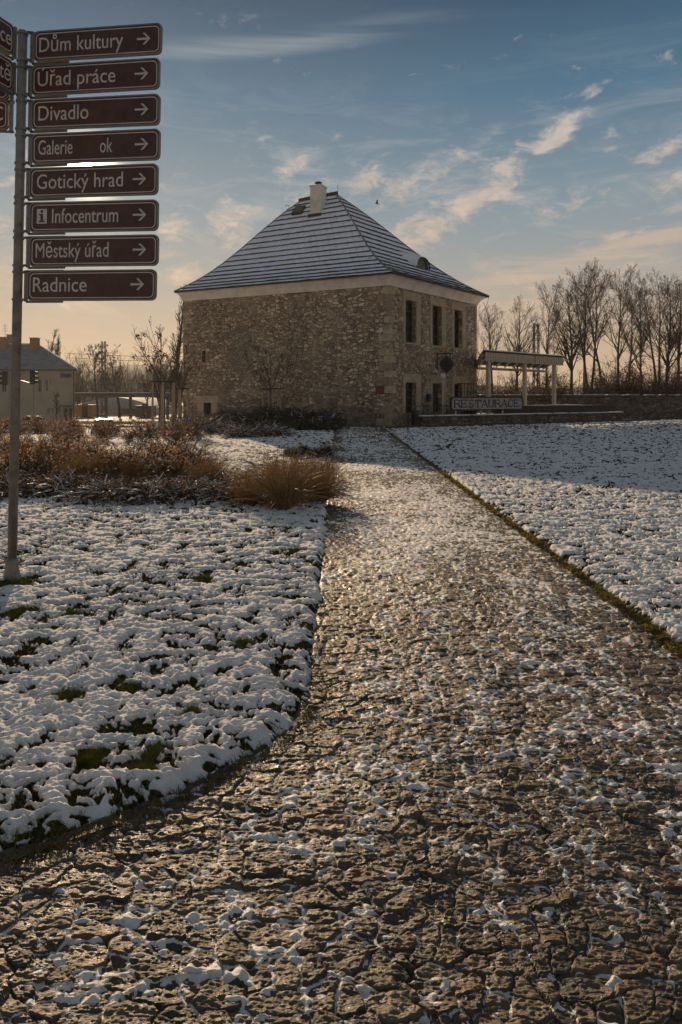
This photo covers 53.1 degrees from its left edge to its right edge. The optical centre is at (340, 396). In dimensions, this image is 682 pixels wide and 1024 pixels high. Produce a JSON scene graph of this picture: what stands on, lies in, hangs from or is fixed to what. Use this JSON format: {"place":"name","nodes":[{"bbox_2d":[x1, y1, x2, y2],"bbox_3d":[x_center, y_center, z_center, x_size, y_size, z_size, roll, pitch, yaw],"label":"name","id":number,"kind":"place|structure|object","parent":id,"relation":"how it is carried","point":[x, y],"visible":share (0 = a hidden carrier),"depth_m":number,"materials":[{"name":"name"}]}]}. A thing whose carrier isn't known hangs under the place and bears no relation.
{"place":"outdoors","nodes":[
{"label":"outdoors","id":0,"kind":"place"},
{"bbox_2d":[0,371,10,433],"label":"traffic signal","id":1,"kind":"object","parent":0,"point":[4,378],"visible":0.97,"depth_m":46.45,"materials":[{"name":"metal"}]},
{"bbox_2d":[21,370,43,431],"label":"traffic signal","id":2,"kind":"object","parent":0,"point":[33,381],"visible":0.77,"depth_m":45.79,"materials":[{"name":"metal"}]},
{"bbox_2d":[21,445,80,477],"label":"ornamental grass","id":3,"kind":"object","parent":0,"point":[45,456],"depth_m":12.91,"materials":[{"name":"plant"}]},
{"bbox_2d":[5,402,182,434],"bbox_3d":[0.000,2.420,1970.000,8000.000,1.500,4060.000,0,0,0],"label":"ground","id":4,"kind":"structure","parent":0,"point":[116,418],"depth_m":95.33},
{"bbox_2d":[0,466,56,500],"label":"weeping shrub","id":5,"kind":"object","parent":4,"relation":"on","point":[4,483],"visible":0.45,"depth_m":10.61,"materials":[{"name":"brown plant"}]},
{"bbox_2d":[0,334,77,423],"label":"cream house","id":6,"kind":"structure","parent":4,"relation":"on","point":[56,374],"depth_m":80.00,"materials":[{"name":"plaster"},{"name":"roof tiles"},{"name":"glass"}]},
{"bbox_2d":[1,468,76,497],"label":"weeping shrub","id":7,"kind":"object","parent":4,"relation":"on","point":[44,480],"visible":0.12,"depth_m":10.94,"materials":[{"name":"brown plant"}]},
{"bbox_2d":[18,458,109,502],"bbox_3d":[-4.503,1.356,10.975,1.869,0.739,1.766,0,0,37],"label":"weeping shrub","id":8,"kind":"object","parent":4,"relation":"on","point":[52,483],"visible":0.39,"depth_m":10.68,"materials":[{"name":"brown plant"}]},
{"bbox_2d":[32,468,123,496],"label":"weeping shrub","id":9,"kind":"object","parent":4,"relation":"on","point":[82,478],"visible":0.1,"depth_m":11.12,"materials":[{"name":"brown plant"}]},
{"bbox_2d":[75,404,100,416],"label":"shed","id":10,"kind":"structure","parent":4,"relation":"on","point":[85,410],"depth_m":102.50,"materials":[{"name":"brick"}]},
{"bbox_2d":[41,473,144,503],"bbox_3d":[-3.695,1.426,10.702,1.844,0.509,1.903,0,0,45],"label":"weeping shrub","id":11,"kind":"object","parent":4,"relation":"on","point":[66,491],"visible":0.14,"depth_m":10.50,"materials":[{"name":"brown plant"}]},
{"bbox_2d":[37,462,152,508],"bbox_3d":[-3.551,1.367,10.271,1.869,0.704,1.766,0,0,-25],"label":"weeping shrub","id":12,"kind":"object","parent":4,"relation":"on","point":[82,494],"visible":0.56,"depth_m":10.08,"materials":[{"name":"brown plant"}]},
{"bbox_2d":[81,343,110,417],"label":"bare tree","id":13,"kind":"object","parent":4,"relation":"on","point":[94,368],"visible":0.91,"depth_m":99.92,"materials":[{"name":"brown plant"}]},
{"bbox_2d":[97,344,127,417],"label":"bare tree","id":14,"kind":"object","parent":4,"relation":"on","point":[117,375],"visible":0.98,"depth_m":99.67,"materials":[{"name":"brown plant"}]},
{"bbox_2d":[60,344,182,404],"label":"woodland","id":15,"kind":"object","parent":4,"relation":"on","point":[130,386],"visible":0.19,"depth_m":157.80,"materials":[{"name":"plant"}]},
{"bbox_2d":[75,392,182,418],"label":"platform canopy","id":16,"kind":"object","parent":4,"relation":"on","point":[106,395],"visible":0.67,"depth_m":93.50,"materials":[{"name":"metal"}]},
{"bbox_2d":[80,397,182,414],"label":"arched hall","id":17,"kind":"structure","parent":4,"relation":"on","point":[113,406],"depth_m":118.00,"materials":[{"name":"metal"}]},
{"bbox_2d":[86,476,188,509],"bbox_3d":[-2.969,1.431,10.415,1.844,0.493,1.903,0,0,29],"label":"weeping shrub","id":18,"kind":"object","parent":4,"relation":"on","point":[118,497],"visible":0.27,"depth_m":10.04,"materials":[{"name":"brown plant"}]},
{"bbox_2d":[133,404,157,416],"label":"shed","id":19,"kind":"structure","parent":4,"relation":"on","point":[140,410],"depth_m":102.50,"materials":[{"name":"metal"}]},
{"bbox_2d":[134,362,159,418],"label":"bare tree","id":20,"kind":"object","parent":4,"relation":"on","point":[142,386],"visible":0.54,"depth_m":94.89,"materials":[{"name":"brown plant"}]},
{"bbox_2d":[102,459,199,508],"bbox_3d":[-2.916,1.354,10.387,1.869,0.745,1.766,0,0,36],"label":"weeping shrub","id":21,"kind":"object","parent":4,"relation":"on","point":[132,491],"visible":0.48,"depth_m":10.06,"materials":[{"name":"brown plant"}]},
{"bbox_2d":[142,325,171,422],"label":"bare tree","id":22,"kind":"object","parent":4,"relation":"on","point":[156,392],"visible":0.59,"depth_m":65.77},
{"bbox_2d":[0,707,315,862],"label":"path kerb","id":23,"kind":"structure","parent":4,"relation":"on","point":[92,831],"depth_m":2.49,"materials":[{"name":"stone"}]},
{"bbox_2d":[151,381,174,437],"bbox_3d":[-6.652,0.551,25.996,0.790,2.298,0.834,0,0,24],"label":"tree guard","id":24,"kind":"object","parent":4,"relation":"on","point":[162,400],"visible":0.76,"depth_m":25.79,"materials":[{"name":"brown wood"}]},
{"bbox_2d":[134,445,205,481],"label":"rusty shrub","id":25,"kind":"object","parent":4,"relation":"on","point":[172,461],"visible":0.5,"depth_m":12.07,"materials":[{"name":"orange plant"}]},
{"bbox_2d":[162,297,182,421],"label":"poplar","id":26,"kind":"object","parent":4,"relation":"on","point":[180,334],"visible":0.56,"depth_m":61.75,"materials":[{"name":"brown plant"}]},
{"bbox_2d":[171,388,189,418],"bbox_3d":[-6.965,0.664,29.996,0.704,2.077,0.742,0,0,23],"label":"tree guard","id":27,"kind":"object","parent":4,"relation":"on","point":[187,402],"visible":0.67,"depth_m":29.86,"materials":[{"name":"brown wood"}]},
{"bbox_2d":[136,466,230,506],"bbox_3d":[-2.444,1.404,10.354,1.623,0.649,1.669,0,0,36],"label":"weeping shrub","id":28,"kind":"object","parent":4,"relation":"on","point":[177,490],"visible":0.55,"depth_m":10.12,"materials":[{"name":"brown plant"}]},
{"bbox_2d":[156,412,214,435],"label":"weeping shrub","id":29,"kind":"object","parent":4,"relation":"on","point":[181,419],"visible":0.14,"depth_m":27.90,"materials":[{"name":"brown plant"}]},
{"bbox_2d":[155,472,232,504],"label":"weeping shrub","id":30,"kind":"object","parent":4,"relation":"on","point":[199,488],"visible":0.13,"depth_m":10.25,"materials":[{"name":"brown plant"}]},
{"bbox_2d":[167,408,222,434],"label":"weeping shrub","id":31,"kind":"object","parent":4,"relation":"on","point":[208,425],"visible":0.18,"depth_m":28.77,"materials":[{"name":"brown plant"}]},
{"bbox_2d":[182,409,231,432],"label":"weeping shrub","id":32,"kind":"object","parent":4,"relation":"on","point":[219,423],"visible":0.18,"depth_m":29.76,"materials":[{"name":"brown plant"}]},
{"bbox_2d":[172,464,247,504],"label":"weeping shrub","id":33,"kind":"object","parent":4,"relation":"on","point":[204,489],"visible":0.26,"depth_m":10.25,"materials":[{"name":"brown plant"}]},
{"bbox_2d":[187,475,245,503],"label":"weeping shrub","id":34,"kind":"object","parent":4,"relation":"on","point":[216,488],"visible":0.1,"depth_m":10.10,"materials":[{"name":"brown plant"}]},
{"bbox_2d":[217,417,265,438],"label":"weeping shrub","id":35,"kind":"object","parent":4,"relation":"on","point":[234,432],"visible":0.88,"depth_m":26.20,"materials":[{"name":"brown plant"}]},
{"bbox_2d":[233,409,263,426],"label":"evergreen shrub","id":36,"kind":"object","parent":4,"relation":"on","point":[245,417],"visible":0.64,"depth_m":34.06,"materials":[{"name":"green plant"}]},
{"bbox_2d":[194,484,304,509],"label":"weeping shrub","id":37,"kind":"object","parent":4,"relation":"on","point":[232,498],"visible":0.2,"depth_m":9.75,"materials":[{"name":"brown plant"}]},
{"bbox_2d":[237,422,280,437],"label":"weeping shrub","id":38,"kind":"object","parent":4,"relation":"on","point":[264,429],"visible":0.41,"depth_m":26.74,"materials":[{"name":"brown plant"}]},
{"bbox_2d":[249,404,281,426],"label":"evergreen shrub","id":39,"kind":"object","parent":4,"relation":"on","point":[265,412],"visible":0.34,"depth_m":34.58,"materials":[{"name":"green plant"}]},
{"bbox_2d":[259,417,298,437],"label":"weeping shrub","id":40,"kind":"object","parent":4,"relation":"on","point":[277,428],"visible":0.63,"depth_m":27.24,"materials":[{"name":"brown plant"}]},
{"bbox_2d":[261,406,306,428],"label":"evergreen shrub","id":41,"kind":"object","parent":4,"relation":"on","point":[279,417],"visible":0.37,"depth_m":33.38,"materials":[{"name":"green plant"}]},
{"bbox_2d":[282,408,326,429],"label":"evergreen shrub","id":42,"kind":"object","parent":4,"relation":"on","point":[303,421],"visible":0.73,"depth_m":31.90,"materials":[{"name":"green plant"}]},
{"bbox_2d":[306,410,347,430],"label":"evergreen shrub","id":43,"kind":"object","parent":4,"relation":"on","point":[321,423],"visible":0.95,"depth_m":31.82,"materials":[{"name":"green plant"}]},
{"bbox_2d":[174,181,488,428],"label":"stone building","id":44,"kind":"structure","parent":4,"relation":"on","point":[369,316],"depth_m":38.83,"materials":[{"name":"stone"}]},
{"bbox_2d":[406,301,411,342],"bbox_3d":[3.593,-4.095,37.398,0.683,2.290,0.831,0,0,0],"label":"window","id":45,"kind":"structure","parent":44,"relation":"in","point":[408,304],"depth_m":37.60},
{"bbox_2d":[406,383,411,412],"bbox_3d":[3.593,0.050,37.398,0.683,1.660,0.831,0,0,0],"label":"window","id":46,"kind":"structure","parent":44,"relation":"in","point":[408,385],"depth_m":37.60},
{"bbox_2d":[433,307,437,345],"bbox_3d":[5.327,-4.095,39.558,0.669,2.290,0.815,0,0,0],"label":"window","id":47,"kind":"structure","parent":44,"relation":"in","point":[435,309],"depth_m":39.84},
{"bbox_2d":[437,352,453,372],"bbox_3d":[5.946,-1.974,38.963,1.092,1.190,0.060,0,0,39],"label":"hanging sign","id":48,"kind":"object","parent":44,"relation":"attached to","point":[446,364],"visible":1,"depth_m":38.88,"materials":[{"name":"metal"}]},
{"bbox_2d":[477,302,505,396],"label":"bare tree","id":49,"kind":"object","parent":4,"relation":"on","point":[489,335],"visible":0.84,"depth_m":61.97,"materials":[{"name":"brown plant"}]},
{"bbox_2d":[482,371,530,396],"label":"bare bush","id":50,"kind":"object","parent":4,"relation":"on","point":[507,391],"visible":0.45,"depth_m":58.81,"materials":[{"name":"brown plant"}]},
{"bbox_2d":[499,294,539,389],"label":"bare tree","id":51,"kind":"object","parent":4,"relation":"on","point":[519,345],"visible":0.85,"depth_m":59.62,"materials":[{"name":"brown plant"}]},
{"bbox_2d":[418,411,622,424],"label":"terrace wall","id":52,"kind":"structure","parent":4,"relation":"on","point":[492,418],"depth_m":39.94,"materials":[{"name":"stone"}]},
{"bbox_2d":[385,418,681,428],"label":"lawn edging","id":53,"kind":"object","parent":4,"relation":"on","point":[481,424],"visible":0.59,"depth_m":39.92,"materials":[{"name":"stone"}]},
{"bbox_2d":[532,323,539,393],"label":"lattice mast","id":54,"kind":"object","parent":4,"relation":"on","point":[538,347],"visible":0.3,"depth_m":69.77,"materials":[{"name":"metal"}]},
{"bbox_2d":[529,277,566,389],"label":"bare tree","id":55,"kind":"object","parent":4,"relation":"on","point":[546,296],"visible":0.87,"depth_m":61.78,"materials":[{"name":"brown plant"}]},
{"bbox_2d":[521,367,589,396],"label":"bare bush","id":56,"kind":"object","parent":4,"relation":"on","point":[548,390],"visible":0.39,"depth_m":54.36,"materials":[{"name":"brown plant"}]},
{"bbox_2d":[542,278,595,390],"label":"bare tree","id":57,"kind":"object","parent":4,"relation":"on","point":[565,350],"visible":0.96,"depth_m":60.47,"materials":[{"name":"brown plant"}]},
{"bbox_2d":[477,351,680,396],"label":"woodland","id":58,"kind":"object","parent":4,"relation":"on","point":[481,383],"visible":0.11,"depth_m":117.98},
{"bbox_2d":[477,394,681,418],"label":"boundary wall","id":59,"kind":"structure","parent":4,"relation":"on","point":[647,406],"depth_m":51.74,"materials":[{"name":"stone"}]},
{"bbox_2d":[557,259,609,393],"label":"bare tree","id":60,"kind":"object","parent":4,"relation":"on","point":[585,288],"visible":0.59,"depth_m":62.37,"materials":[{"name":"brown plant"}]},
{"bbox_2d":[557,257,614,378],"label":"bare tree","id":61,"kind":"object","parent":4,"relation":"on","point":[592,349],"visible":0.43,"depth_m":65.77,"materials":[{"name":"brown plant"}]},
{"bbox_2d":[553,261,621,393],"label":"bare tree","id":62,"kind":"object","parent":4,"relation":"on","point":[578,322],"visible":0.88,"depth_m":60.07,"materials":[{"name":"brown plant"}]},
{"bbox_2d":[566,363,630,396],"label":"bare bush","id":63,"kind":"object","parent":4,"relation":"on","point":[592,388],"visible":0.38,"depth_m":58.00,"materials":[{"name":"brown plant"}]},
{"bbox_2d":[583,376,634,396],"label":"bare bush","id":64,"kind":"object","parent":4,"relation":"on","point":[601,392],"visible":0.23,"depth_m":54.28,"materials":[{"name":"brown plant"}]},
{"bbox_2d":[588,264,642,390],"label":"bare tree","id":65,"kind":"object","parent":4,"relation":"on","point":[620,319],"visible":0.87,"depth_m":61.41,"materials":[{"name":"brown plant"}]},
{"bbox_2d":[584,356,650,394],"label":"bare bush","id":66,"kind":"object","parent":4,"relation":"on","point":[622,376],"visible":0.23,"depth_m":59.82,"materials":[{"name":"brown plant"}]},
{"bbox_2d":[608,264,657,379],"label":"bare tree","id":67,"kind":"object","parent":4,"relation":"on","point":[630,346],"visible":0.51,"depth_m":64.60,"materials":[{"name":"brown plant"}]},
{"bbox_2d":[604,361,670,394],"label":"bare bush","id":68,"kind":"object","parent":4,"relation":"on","point":[635,383],"visible":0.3,"depth_m":59.16,"materials":[{"name":"brown plant"}]},
{"bbox_2d":[617,284,665,373],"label":"bare tree","id":69,"kind":"object","parent":4,"relation":"on","point":[643,345],"visible":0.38,"depth_m":73.94,"materials":[{"name":"brown plant"}]},
{"bbox_2d":[626,353,676,394],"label":"bare bush","id":70,"kind":"object","parent":4,"relation":"on","point":[642,360],"visible":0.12,"depth_m":64.30,"materials":[{"name":"brown plant"}]},
{"bbox_2d":[621,268,681,394],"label":"bare tree","id":71,"kind":"object","parent":4,"relation":"on","point":[659,320],"visible":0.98,"depth_m":60.14,"materials":[{"name":"brown plant"}]},
{"bbox_2d":[640,274,681,381],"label":"bare tree","id":72,"kind":"object","parent":4,"relation":"on","point":[667,351],"visible":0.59,"depth_m":62.60,"materials":[{"name":"brown plant"}]},
{"bbox_2d":[659,278,681,387],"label":"bare tree","id":73,"kind":"object","parent":4,"relation":"on","point":[678,341],"visible":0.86,"depth_m":60.75,"materials":[{"name":"brown plant"}]},
{"bbox_2d":[105,454,158,482],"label":"ornamental grass","id":74,"kind":"object","parent":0,"point":[132,470],"depth_m":11.75,"materials":[{"name":"plant"}]},
{"bbox_2d":[0,427,681,850],"bbox_3d":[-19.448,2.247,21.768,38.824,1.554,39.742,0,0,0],"label":"snowy lawn","id":75,"kind":"structure","parent":0,"point":[176,554],"depth_m":4.41,"materials":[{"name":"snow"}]},
{"bbox_2d":[0,440,65,478],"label":"rusty shrub","id":76,"kind":"object","parent":75,"relation":"on","point":[26,467],"visible":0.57,"depth_m":12.41,"materials":[{"name":"orange plant"}]},
{"bbox_2d":[0,426,74,467],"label":"rusty shrub","id":77,"kind":"object","parent":75,"relation":"on","point":[6,446],"visible":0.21,"depth_m":13.52,"materials":[{"name":"orange plant"}]},
{"bbox_2d":[24,414,55,434],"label":"rusty shrub","id":78,"kind":"object","parent":75,"relation":"on","point":[36,430],"visible":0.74,"depth_m":29.98,"materials":[{"name":"orange plant"}]},
{"bbox_2d":[21,433,73,460],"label":"ornamental grass","id":79,"kind":"object","parent":75,"relation":"on","point":[40,444],"depth_m":14.24,"materials":[{"name":"plant"}]},
{"bbox_2d":[19,433,85,473],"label":"rusty shrub","id":80,"kind":"object","parent":75,"relation":"on","point":[53,452],"visible":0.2,"depth_m":13.33,"materials":[{"name":"orange plant"}]},
{"bbox_2d":[6,427,99,455],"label":"rusty shrub","id":81,"kind":"object","parent":75,"relation":"on","point":[66,440],"visible":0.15,"depth_m":14.98,"materials":[{"name":"orange plant"}]},
{"bbox_2d":[43,412,88,432],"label":"rusty shrub","id":82,"kind":"object","parent":75,"relation":"on","point":[76,420],"visible":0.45,"depth_m":27.13,"materials":[{"name":"orange plant"}]},
{"bbox_2d":[50,418,82,444],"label":"rusty shrub","id":83,"kind":"object","parent":75,"relation":"on","point":[60,433],"visible":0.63,"depth_m":21.98,"materials":[{"name":"orange plant"}]},
{"bbox_2d":[0,17,162,581],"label":"direction signpost","id":84,"kind":"object","parent":75,"relation":"on","point":[56,74],"visible":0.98,"depth_m":5.76,"materials":[{"name":"metal"}]},
{"bbox_2d":[46,445,122,482],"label":"ornamental grass","id":85,"kind":"object","parent":75,"relation":"on","point":[97,464],"depth_m":11.66,"materials":[{"name":"plant"}]},
{"bbox_2d":[80,413,123,441],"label":"rusty shrub","id":86,"kind":"object","parent":75,"relation":"on","point":[103,431],"visible":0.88,"depth_m":23.71,"materials":[{"name":"orange plant"}]},
{"bbox_2d":[81,431,174,478],"bbox_3d":[-3.794,1.092,12.251,1.638,0.987,1.692,0,0,-22],"label":"rusty shrub","id":87,"kind":"object","parent":75,"relation":"on","point":[118,457],"visible":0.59,"depth_m":12.01,"materials":[{"name":"orange plant"}]},
{"bbox_2d":[120,413,166,441],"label":"rusty shrub","id":88,"kind":"object","parent":75,"relation":"on","point":[147,429],"visible":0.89,"depth_m":23.38,"materials":[{"name":"orange plant"}]},
{"bbox_2d":[129,316,190,436],"bbox_3d":[-6.876,-0.718,25.814,2.140,4.636,2.319,0,0,-24],"label":"young tree","id":89,"kind":"object","parent":75,"relation":"on","point":[158,352],"visible":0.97,"depth_m":25.86,"materials":[{"name":"brown plant"}]},
{"bbox_2d":[142,416,196,444],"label":"rusty shrub","id":90,"kind":"object","parent":75,"relation":"on","point":[177,429],"visible":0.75,"depth_m":22.02,"materials":[{"name":"orange plant"}]},
{"bbox_2d":[150,455,190,480],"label":"ornamental grass","id":91,"kind":"object","parent":75,"relation":"on","point":[174,473],"depth_m":12.09,"materials":[{"name":"plant"}]},
{"bbox_2d":[136,429,209,462],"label":"rusty shrub","id":92,"kind":"object","parent":75,"relation":"on","point":[176,447],"visible":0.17,"depth_m":14.41,"materials":[{"name":"orange plant"}]},
{"bbox_2d":[133,427,217,466],"bbox_3d":[-3.317,1.047,13.625,1.473,1.077,2.036,0,0,40],"label":"rusty shrub","id":93,"kind":"object","parent":75,"relation":"on","point":[188,449],"visible":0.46,"depth_m":13.64,"materials":[{"name":"orange plant"}]},
{"bbox_2d":[171,354,200,415],"bbox_3d":[-6.955,-0.165,30.064,1.452,3.535,0.914,0,0,18],"label":"young tree","id":94,"kind":"object","parent":75,"relation":"on","point":[183,384],"visible":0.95,"depth_m":30.02,"materials":[{"name":"brown plant"}]},
{"bbox_2d":[176,456,242,482],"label":"ornamental grass","id":95,"kind":"object","parent":75,"relation":"on","point":[215,468],"depth_m":11.45,"materials":[{"name":"plant"}]},
{"bbox_2d":[217,466,287,507],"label":"ornamental grass","id":96,"kind":"object","parent":75,"relation":"on","point":[241,491],"depth_m":9.74,"materials":[{"name":"plant"}]},
{"bbox_2d":[241,338,301,406],"bbox_3d":[-3.567,-0.788,36.180,3.363,4.778,1.850,0,0,0],"label":"young tree","id":97,"kind":"object","parent":75,"relation":"on","point":[276,373],"visible":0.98,"depth_m":36.04,"materials":[{"name":"brown plant"}]},
{"bbox_2d":[216,446,348,511],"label":"ornamental grass","id":98,"kind":"object","parent":75,"relation":"on","point":[288,492],"depth_m":9.47,"materials":[{"name":"plant"}]},
{"bbox_2d":[286,452,362,505],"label":"ornamental grass","id":99,"kind":"object","parent":75,"relation":"on","point":[326,489],"depth_m":10.08,"materials":[{"name":"plant"}]},
{"bbox_2d":[0,427,681,1023],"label":"cobbled path","id":100,"kind":"structure","parent":0,"point":[464,807],"depth_m":2.48,"materials":[{"name":"stone"}]},
{"bbox_2d":[0,433,681,873],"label":"verge moss","id":101,"kind":"object","parent":100,"relation":"on","point":[648,625],"visible":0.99,"depth_m":4.25,"materials":[{"name":"green plant"}]},
{"bbox_2d":[0,0,681,387],"label":"sky","id":102,"kind":"structure","parent":0,"point":[511,145],"materials":[{"name":"blue"}]},
{"bbox_2d":[77,364,663,401],"bbox_3d":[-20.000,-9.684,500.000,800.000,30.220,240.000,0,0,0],"label":"hill","id":103,"kind":"structure","parent":0,"point":[131,367],"depth_m":431.76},
{"bbox_2d":[385,419,681,644],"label":"snowy lawn","id":104,"kind":"structure","parent":0,"point":[591,472],"depth_m":11.66,"materials":[{"name":"snow"}]},
{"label":"terrace floor","id":105,"kind":"structure","parent":0,"visible":0},
{"bbox_2d":[450,397,522,413],"bbox_3d":[8.435,0.600,39.332,5.522,1.200,0.193,0,0,-30],"label":"restaurant board","id":106,"kind":"object","parent":105,"relation":"on","point":[482,403],"visible":0.92,"depth_m":39.17,"materials":[{"name":"metal"}]},
{"bbox_2d":[476,349,563,413],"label":"pergola","id":107,"kind":"object","parent":105,"relation":"on","point":[525,361],"visible":0.84,"depth_m":42.55,"materials":[{"name":"wood"}]},
{"bbox_2d":[493,404,609,413],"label":"timber deck","id":108,"kind":"structure","parent":105,"relation":"on","point":[557,408],"depth_m":42.55,"materials":[{"name":"wood"}]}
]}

